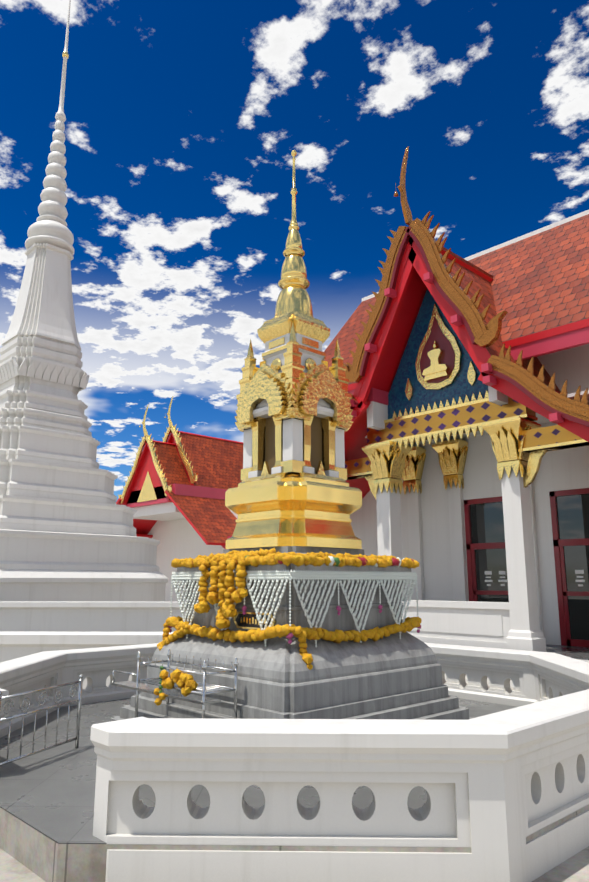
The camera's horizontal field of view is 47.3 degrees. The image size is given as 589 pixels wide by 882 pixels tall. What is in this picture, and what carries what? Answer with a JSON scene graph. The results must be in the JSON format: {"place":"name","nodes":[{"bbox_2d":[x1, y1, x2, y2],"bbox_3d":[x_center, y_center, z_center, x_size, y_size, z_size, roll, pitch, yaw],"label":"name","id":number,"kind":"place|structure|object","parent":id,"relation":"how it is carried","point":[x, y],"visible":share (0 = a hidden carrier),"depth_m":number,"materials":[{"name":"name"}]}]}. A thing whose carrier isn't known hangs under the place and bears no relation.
{"place":"outdoors","nodes":[
{"label":"outdoors","id":0,"kind":"place"},
{"bbox_2d":[0,601,185,689],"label":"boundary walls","id":1,"kind":"structure","parent":0,"point":[27,628],"depth_m":11.30,"materials":[{"name":"white concrete"}]},
{"bbox_2d":[116,396,242,601],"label":"temple","id":2,"kind":"structure","parent":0,"point":[178,484],"depth_m":37.67,"materials":[{"name":"red tile"}]},
{"bbox_2d":[0,680,588,881],"bbox_3d":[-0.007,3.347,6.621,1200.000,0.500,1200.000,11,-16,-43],"label":"ground","id":3,"kind":"structure","parent":0,"point":[575,868],"depth_m":3.96,"materials":[{"name":"concrete"}]},
{"bbox_2d":[0,0,167,601],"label":"white chedi","id":4,"kind":"structure","parent":3,"relation":"on","point":[67,531],"depth_m":15.22,"materials":[{"name":"white paint"}]},
{"bbox_2d":[0,698,516,843],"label":"platform","id":5,"kind":"structure","parent":3,"relation":"on","point":[49,793],"depth_m":4.90,"materials":[{"name":"concrete"}]},
{"bbox_2d":[111,648,238,718],"bbox_3d":[-1.210,2.303,5.959,0.635,0.818,1.502,11,-16,-43],"label":"offering table","id":6,"kind":"object","parent":5,"relation":"on","point":[185,683],"visible":0.96,"depth_m":5.75,"materials":[{"name":"steel"},{"name":"marigold flowers"}]},
{"bbox_2d":[110,546,471,721],"bbox_3d":[-0.007,2.010,6.900,2.660,1.770,2.660,11,-16,-43],"label":"marble pedestal","id":7,"kind":"object","parent":5,"relation":"on","point":[393,676],"visible":0.5,"depth_m":6.10,"materials":[{"name":"grey stone"}]},
{"bbox_2d":[157,548,421,669],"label":"garlands","id":8,"kind":"object","parent":7,"relation":"on","point":[227,594],"visible":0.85,"depth_m":6.26,"materials":[{"name":"yellow"}]},
{"bbox_2d":[225,150,361,548],"bbox_3d":[-0.007,-1.171,7.565,1.221,4.730,1.221,11,-16,-43],"label":"golden shrine","id":9,"kind":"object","parent":7,"relation":"on","point":[293,418],"visible":1,"depth_m":6.99,"materials":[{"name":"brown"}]},
{"bbox_2d":[168,569,420,646],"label":"jasmine nets","id":10,"kind":"object","parent":7,"relation":"attached to","point":[263,575],"visible":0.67,"depth_m":6.26,"materials":[{"name":"white plant"}]},
{"bbox_2d":[0,643,588,881],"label":"parapet wall","id":11,"kind":"structure","parent":3,"relation":"on","point":[500,786],"depth_m":3.84,"materials":[{"name":"white concrete"}]},
{"bbox_2d":[0,674,82,765],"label":"metal railing","id":12,"kind":"object","parent":11,"relation":"attached to","point":[78,700],"visible":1,"depth_m":5.60,"materials":[{"name":"silver metal"}]},
{"bbox_2d":[0,805,588,881],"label":"platform riser","id":13,"kind":"object","parent":3,"relation":"on","point":[41,855],"visible":0.29,"depth_m":3.77,"materials":[{"name":"concrete"}]},
{"bbox_2d":[0,0,588,501],"label":"sky","id":14,"kind":"structure","parent":0,"point":[184,122],"materials":[{"name":"blue"}]},
{"bbox_2d":[324,146,588,688],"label":"temple hall","id":15,"kind":"structure","parent":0,"point":[466,440],"depth_m":13.03,"materials":[{"name":"white painted plaster"},{"name":"red-painted wood and roof tile"},{"name":"gold"}]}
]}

